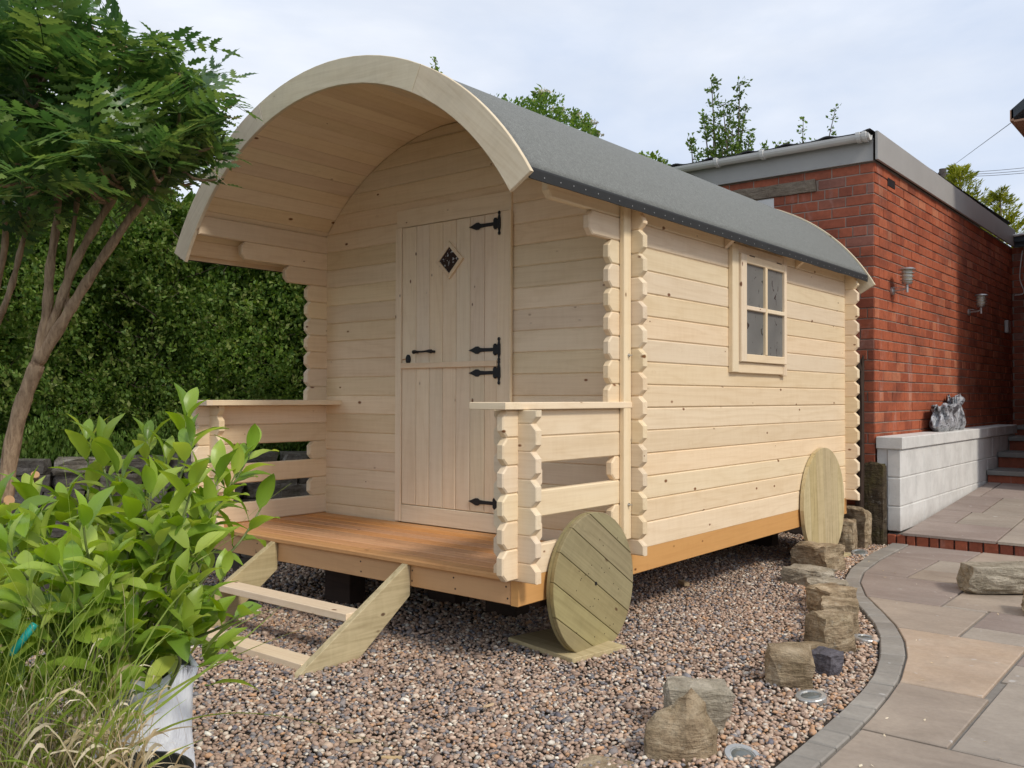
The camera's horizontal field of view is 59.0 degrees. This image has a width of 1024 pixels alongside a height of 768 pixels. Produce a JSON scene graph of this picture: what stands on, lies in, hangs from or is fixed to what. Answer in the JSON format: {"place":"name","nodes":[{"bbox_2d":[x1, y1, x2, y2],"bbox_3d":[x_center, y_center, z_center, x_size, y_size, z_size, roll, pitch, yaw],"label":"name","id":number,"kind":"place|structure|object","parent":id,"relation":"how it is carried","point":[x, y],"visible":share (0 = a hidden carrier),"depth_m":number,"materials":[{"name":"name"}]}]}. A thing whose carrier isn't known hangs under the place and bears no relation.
{"place":"outdoors","nodes":[
{"label":"outdoors","id":0,"kind":"place"},
{"bbox_2d":[0,532,888,767],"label":"gravel base","id":1,"kind":"object","parent":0,"point":[236,565],"depth_m":3.76,"materials":[{"name":"brown gravel"}]},
{"bbox_2d":[0,0,262,652],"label":"mahonia tree","id":2,"kind":"object","parent":1,"relation":"on","point":[102,137],"visible":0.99,"depth_m":3.94,"materials":[{"name":"green plant"}]},
{"bbox_2d":[1,471,39,504],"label":"cut branch","id":3,"kind":"object","parent":2,"relation":"attached to","point":[7,499],"visible":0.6,"depth_m":3.10,"materials":[{"name":"beige wood"}]},
{"bbox_2d":[87,751,193,767],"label":"plant pot","id":4,"kind":"object","parent":1,"relation":"on","point":[183,759],"visible":0.49,"depth_m":2.19,"materials":[{"name":"black plastic"}]},
{"bbox_2d":[0,451,405,767],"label":"grass clump","id":5,"kind":"object","parent":4,"relation":"in","point":[30,749],"visible":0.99,"depth_m":1.97,"materials":[{"name":"plant"}]},
{"bbox_2d":[95,653,198,767],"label":"plant bag","id":6,"kind":"object","parent":1,"relation":"on","point":[178,738],"visible":0.29,"depth_m":2.44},
{"bbox_2d":[0,382,279,722],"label":"laurel bush","id":7,"kind":"object","parent":6,"relation":"in","point":[167,550],"visible":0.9,"depth_m":2.38,"materials":[{"name":"green plant"}]},
{"bbox_2d":[10,622,37,656],"bbox_3d":[-1.138,0.595,2.105,0.063,0.076,0.027,1,-1,-24],"label":"plastic label","id":8,"kind":"object","parent":7,"relation":"attached to","point":[28,631],"visible":0.8,"depth_m":2.10,"materials":[{"name":"teal plastic"}]},
{"bbox_2d":[0,450,309,559],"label":"dry stone wall","id":9,"kind":"structure","parent":1,"relation":"on","point":[55,476],"depth_m":6.47,"materials":[{"name":"stone"}]},
{"bbox_2d":[0,406,309,460],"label":"weeds","id":10,"kind":"object","parent":9,"relation":"on","point":[117,446],"visible":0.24,"depth_m":6.63,"materials":[{"name":"green plant"}]},
{"bbox_2d":[206,541,409,680],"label":"timber steps","id":11,"kind":"structure","parent":1,"relation":"on","point":[355,634],"depth_m":4.19,"materials":[{"name":"brown wood"}]},
{"bbox_2d":[348,739,362,742],"bbox_3d":[-0.534,1.215,3.081,0.054,0.007,0.015,0,-1,-21],"label":"wood chip","id":12,"kind":"object","parent":1,"relation":"on","point":[354,740],"visible":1,"depth_m":3.08,"materials":[{"name":"beige wood"}]},
{"bbox_2d":[381,755,401,758],"bbox_3d":[-0.391,1.213,2.939,0.068,0.007,0.016,0,-1,4],"label":"wood chip","id":13,"kind":"object","parent":1,"relation":"on","point":[392,757],"visible":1,"depth_m":2.93,"materials":[{"name":"beige wood"}]},
{"bbox_2d":[430,56,442,72],"bbox_3d":[-0.726,-0.880,8.499,0.207,4.394,0.392,0,-1,21],"label":"hawthorn tree","id":14,"kind":"object","parent":1,"relation":"on","point":[436,68],"visible":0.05,"depth_m":8.50,"materials":[{"name":"green plant"}]},
{"bbox_2d":[174,55,875,617],"bbox_3d":[0.402,-0.154,6.282,2.766,2.904,4.398,-1,-1,39],"label":"shepherds hut","id":15,"kind":"object","parent":1,"relation":"on","point":[528,337],"visible":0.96,"depth_m":5.28,"materials":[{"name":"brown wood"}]},
{"bbox_2d":[400,211,500,368],"bbox_3d":[-0.370,-0.536,5.351,0.803,0.878,0.091,-1,-1,39],"label":"door leaf","id":16,"kind":"structure","parent":15,"relation":"in","point":[450,267],"depth_m":5.34,"materials":[{"name":"brown wood"}]},
{"bbox_2d":[402,361,499,513],"bbox_3d":[-0.364,0.304,5.349,0.803,0.867,0.038,-1,-1,40],"label":"door leaf","id":17,"kind":"structure","parent":15,"relation":"in","point":[449,449],"depth_m":5.34,"materials":[{"name":"brown wood"}]},
{"bbox_2d":[728,243,786,375],"bbox_3d":[1.593,-0.456,5.801,0.051,0.796,0.830,-1,-1,39],"label":"window","id":18,"kind":"structure","parent":15,"relation":"in","point":[757,280],"depth_m":5.74,"materials":[{"name":"brown wood"}]},
{"bbox_2d":[530,83,603,137],"bbox_3d":[0.516,-0.824,9.092,0.708,4.308,0.689,-1,-1,39],"label":"elder shrub","id":19,"kind":"object","parent":1,"relation":"on","point":[533,94],"visible":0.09,"depth_m":8.99,"materials":[{"name":"green plant"}]},
{"bbox_2d":[508,628,625,662],"bbox_3d":[0.258,1.239,4.313,0.340,0.024,0.460,1,-1,-39],"label":"timber board","id":20,"kind":"object","parent":1,"relation":"on","point":[545,641],"visible":0.72,"depth_m":4.22,"materials":[{"name":"beige wood"}]},
{"bbox_2d":[546,512,632,652],"bbox_3d":[0.379,0.940,4.271,0.058,0.667,0.666,-1,-1,39],"label":"wooden wheel","id":21,"kind":"object","parent":20,"relation":"on","point":[589,586],"visible":0.93,"depth_m":4.22,"materials":[{"name":"brown wood"}]},
{"bbox_2d":[574,754,633,767],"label":"rock","id":22,"kind":"object","parent":1,"relation":"on","point":[592,759],"visible":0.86,"depth_m":2.92,"materials":[{"name":"brown stone"}]},
{"bbox_2d":[644,687,717,767],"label":"rock","id":23,"kind":"object","parent":1,"relation":"on","point":[681,726],"visible":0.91,"depth_m":2.96,"materials":[{"name":"brown stone"}]},
{"bbox_2d":[678,580,689,585],"bbox_3d":[1.078,1.248,5.676,0.035,0.022,0.100,0,-1,-13],"label":"timber offcut","id":24,"kind":"object","parent":1,"relation":"on","point":[683,582],"visible":1,"depth_m":5.65,"materials":[{"name":"brown wood"}]},
{"bbox_2d":[663,676,732,734],"bbox_3d":[0.664,1.164,3.256,0.248,0.201,0.177,0,-1,4],"label":"rock","id":25,"kind":"object","parent":1,"relation":"on","point":[714,696],"visible":0.63,"depth_m":3.18,"materials":[{"name":"grey stone"}]},
{"bbox_2d":[723,743,760,767],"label":"ground light","id":26,"kind":"object","parent":1,"relation":"on","point":[734,750],"visible":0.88,"depth_m":2.98,"materials":[{"name":"silver glass"}]},
{"bbox_2d":[764,643,814,689],"bbox_3d":[1.160,1.182,3.794,0.199,0.180,0.179,0,-1,14],"label":"rock","id":27,"kind":"object","parent":1,"relation":"on","point":[790,665],"visible":0.96,"depth_m":3.72,"materials":[{"name":"brown stone"}]},
{"bbox_2d":[780,564,836,586],"bbox_3d":[1.899,1.233,5.801,0.327,0.136,0.218,-1,-1,44],"label":"rock","id":28,"kind":"object","parent":1,"relation":"on","point":[799,574],"visible":0.69,"depth_m":5.74,"materials":[{"name":"grey stone"}]},
{"bbox_2d":[792,641,827,649],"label":"rock","id":29,"kind":"object","parent":1,"relation":"on","point":[814,644],"visible":0.2,"depth_m":4.14,"materials":[{"name":"brown stone"}]},
{"bbox_2d":[795,689,826,707],"bbox_3d":[1.180,1.243,3.569,0.121,0.048,0.122,-1,-1,39],"label":"ground light","id":30,"kind":"object","parent":1,"relation":"on","point":[812,696],"visible":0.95,"depth_m":3.55,"materials":[{"name":"silver glass"}]},
{"bbox_2d":[789,541,844,572],"bbox_3d":[2.085,1.194,6.205,0.247,0.224,0.326,1,-1,-41],"label":"rock","id":31,"kind":"object","parent":1,"relation":"on","point":[824,554],"visible":0.7,"depth_m":6.11,"materials":[{"name":"brown stone"}]},
{"bbox_2d":[805,576,849,605],"bbox_3d":[1.831,1.213,5.235,0.242,0.166,0.200,0,-1,24],"label":"rock","id":32,"kind":"object","parent":1,"relation":"on","point":[811,580],"visible":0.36,"depth_m":5.21,"materials":[{"name":"grey stone"}]},
{"bbox_2d":[812,646,843,676],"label":"rock","id":33,"kind":"object","parent":1,"relation":"on","point":[828,661],"visible":0.69,"depth_m":3.91,"materials":[{"name":"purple stone"}]},
{"bbox_2d":[805,608,855,652],"bbox_3d":[1.507,1.175,4.282,0.209,0.204,0.177,0,-1,-21],"label":"rock","id":34,"kind":"object","parent":1,"relation":"on","point":[832,628],"visible":0.81,"depth_m":4.22,"materials":[{"name":"brown stone"}]},
{"bbox_2d":[806,583,855,611],"bbox_3d":[1.747,1.197,4.957,0.228,0.199,0.200,1,-1,-26],"label":"rock","id":35,"kind":"object","parent":1,"relation":"on","point":[815,592],"visible":0.53,"depth_m":4.92,"materials":[{"name":"brown stone"}]},
{"bbox_2d":[821,595,859,633],"bbox_3d":[1.673,1.191,4.611,0.186,0.184,0.211,0,-1,19],"label":"rock","id":36,"kind":"object","parent":1,"relation":"on","point":[846,604],"visible":0.48,"depth_m":4.54,"materials":[{"name":"brown stone"}]},
{"bbox_2d":[838,518,857,551],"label":"rock","id":37,"kind":"object","parent":1,"relation":"on","point":[848,539],"visible":0.54,"depth_m":6.97,"materials":[{"name":"brown stone"}]},
{"bbox_2d":[844,505,872,548],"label":"rock","id":38,"kind":"object","parent":1,"relation":"on","point":[861,516],"visible":0.5,"depth_m":7.19,"materials":[{"name":"brown stone"}]},
{"bbox_2d":[851,549,867,555],"bbox_3d":[2.647,1.295,6.889,0.122,0.062,0.124,-1,-1,39],"label":"ground light","id":39,"kind":"object","parent":1,"relation":"on","point":[863,552],"visible":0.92,"depth_m":6.88,"materials":[{"name":"silver glass"}]},
{"bbox_2d":[855,351,864,507],"bbox_3d":[2.848,0.536,7.420,0.073,1.620,0.073,-1,-1,39],"label":"timber post","id":40,"kind":"object","parent":1,"relation":"on","point":[860,397],"visible":0.48,"depth_m":7.39,"materials":[{"name":"wood"}]},
{"bbox_2d":[854,634,879,646],"bbox_3d":[1.734,1.257,4.432,0.126,0.043,0.125,-1,-1,39],"label":"ground light","id":41,"kind":"object","parent":1,"relation":"on","point":[866,638],"visible":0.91,"depth_m":4.40,"materials":[{"name":"silver glass"}]},
{"bbox_2d":[35,0,1023,246],"label":"sky","id":42,"kind":"structure","parent":0,"point":[938,79],"materials":[{"name":"white"}]},
{"bbox_2d":[775,543,1023,767],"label":"patio","id":43,"kind":"structure","parent":0,"point":[965,698],"depth_m":3.81,"materials":[{"name":"stone"}]},
{"bbox_2d":[957,561,1023,593],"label":"rock","id":44,"kind":"object","parent":43,"relation":"on","point":[997,577],"visible":0.95,"depth_m":5.37,"materials":[{"name":"grey stone"}]},
{"bbox_2d":[1021,589,1023,611],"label":"rock","id":45,"kind":"object","parent":43,"relation":"on","point":[1022,601],"visible":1,"depth_m":4.90,"materials":[{"name":"brown stone"}]},
{"bbox_2d":[1010,99,1023,136],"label":"brick house","id":46,"kind":"structure","parent":0,"point":[1017,116],"depth_m":8.92,"materials":[{"name":"red brick"}]},
{"label":"ground","id":47,"kind":"structure","parent":0,"visible":0},
{"bbox_2d":[0,87,596,471],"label":"hawthorn hedge","id":48,"kind":"object","parent":47,"relation":"on","point":[153,319],"visible":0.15,"depth_m":7.20,"materials":[{"name":"green plant"}]},
{"bbox_2d":[638,150,670,165],"bbox_3d":[1.495,-0.580,9.593,0.447,3.837,0.428,-1,-1,39],"label":"elder shrub","id":49,"kind":"object","parent":47,"relation":"on","point":[660,159],"visible":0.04,"depth_m":9.56,"materials":[{"name":"green plant"}]},
{"bbox_2d":[685,73,768,162],"bbox_3d":[2.683,-1.282,11.477,1.078,5.304,0.889,1,-1,-34],"label":"birch tree","id":50,"kind":"object","parent":47,"relation":"on","point":[720,144],"visible":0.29,"depth_m":11.44,"materials":[{"name":"green plant"}]},
{"bbox_2d":[772,103,841,146],"bbox_3d":[3.662,-1.105,11.470,0.958,4.954,0.475,0,-1,-19],"label":"birch tree","id":51,"kind":"object","parent":47,"relation":"on","point":[833,133],"visible":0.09,"depth_m":11.51,"materials":[{"name":"green plant"}]},
{"bbox_2d":[670,128,1014,534],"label":"brick outbuilding","id":52,"kind":"structure","parent":47,"relation":"on","point":[881,207],"depth_m":8.26,"materials":[{"name":"brick"}]},
{"bbox_2d":[758,198,773,207],"bbox_3d":[2.180,-1.178,8.197,0.420,0.950,0.054,-1,-1,39],"label":"window","id":53,"kind":"structure","parent":52,"relation":"in","point":[770,202],"depth_m":8.08,"materials":[{"name":"white plastic"}]},
{"bbox_2d":[890,267,915,294],"bbox_3d":[3.367,-0.886,7.781,0.202,0.232,0.143,-1,-1,39],"label":"wall lamp","id":54,"kind":"object","parent":52,"relation":"attached to","point":[907,276],"visible":1,"depth_m":7.74,"materials":[{"name":"metal"}]},
{"bbox_2d":[968,294,987,315],"bbox_3d":[5.111,-0.871,9.920,0.202,0.232,0.143,-1,-1,39],"label":"wall lamp","id":55,"kind":"object","parent":52,"relation":"attached to","point":[981,301],"visible":1,"depth_m":9.88,"materials":[{"name":"metal"}]},
{"bbox_2d":[864,459,886,544],"bbox_3d":[2.974,0.994,7.407,0.173,0.757,0.116,-1,-1,39],"label":"stone post","id":56,"kind":"object","parent":47,"relation":"on","point":[875,492],"visible":0.71,"depth_m":7.35,"materials":[{"name":"brown stone"}]},
{"bbox_2d":[938,168,947,177],"bbox_3d":[11.431,-2.512,24.025,0.268,6.386,0.323,0,-1,3],"label":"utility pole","id":57,"kind":"object","parent":47,"relation":"on","point":[941,172],"visible":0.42,"depth_m":23.92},
{"bbox_2d":[946,123,1023,175],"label":"overhead wires","id":58,"kind":"object","parent":57,"relation":"attached to","point":[994,170],"visible":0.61,"depth_m":21.44,"materials":[{"name":"grey metal"}]},
{"bbox_2d":[887,482,1023,555],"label":"raised patio","id":59,"kind":"structure","parent":47,"relation":"on","point":[988,517],"depth_m":7.50,"materials":[{"name":"beige stone"}]},
{"bbox_2d":[876,424,1016,531],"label":"block wall","id":60,"kind":"structure","parent":59,"relation":"on","point":[929,474],"depth_m":8.12,"materials":[{"name":"white concrete"}]},
{"bbox_2d":[929,393,965,431],"bbox_3d":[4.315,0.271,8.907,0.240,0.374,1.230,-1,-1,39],"label":"grey stone garden statue","id":61,"kind":"object","parent":60,"relation":"on","point":[949,416],"visible":1,"depth_m":8.63,"materials":[{"name":"grey stone"}]},
{"bbox_2d":[986,425,1023,483],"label":"stone steps","id":62,"kind":"structure","parent":59,"relation":"on","point":[1009,468],"depth_m":10.03,"materials":[{"name":"red brick"}]},
{"bbox_2d":[996,233,1023,434],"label":"brick wing","id":63,"kind":"structure","parent":59,"relation":"on","point":[1018,325],"depth_m":11.83,"materials":[{"name":"red brick"}]},
{"bbox_2d":[943,163,1014,243],"bbox_3d":[8.454,-1.480,16.970,1.908,5.369,1.828,-1,-1,39],"label":"tree","id":64,"kind":"object","parent":47,"relation":"on","point":[959,173],"visible":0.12,"depth_m":16.86,"materials":[{"name":"green plant"}]},
{"bbox_2d":[980,184,1023,247],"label":"tree","id":65,"kind":"object","parent":47,"relation":"on","point":[1004,197],"visible":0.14,"depth_m":16.86,"materials":[{"name":"green plant"}]},
{"bbox_3d":[2.300,1.279,6.732,0.300,0.024,0.420,-1,-1,39],"label":"timber board","id":66,"kind":"object","parent":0,"visible":0},
{"bbox_2d":[800,448,843,543],"bbox_3d":[2.278,0.875,6.621,0.042,0.816,0.816,-1,-1,39],"label":"wooden wheel","id":67,"kind":"object","parent":66,"relation":"on","point":[822,503],"visible":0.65,"depth_m":6.58,"materials":[{"name":"beige wood"}]}
]}

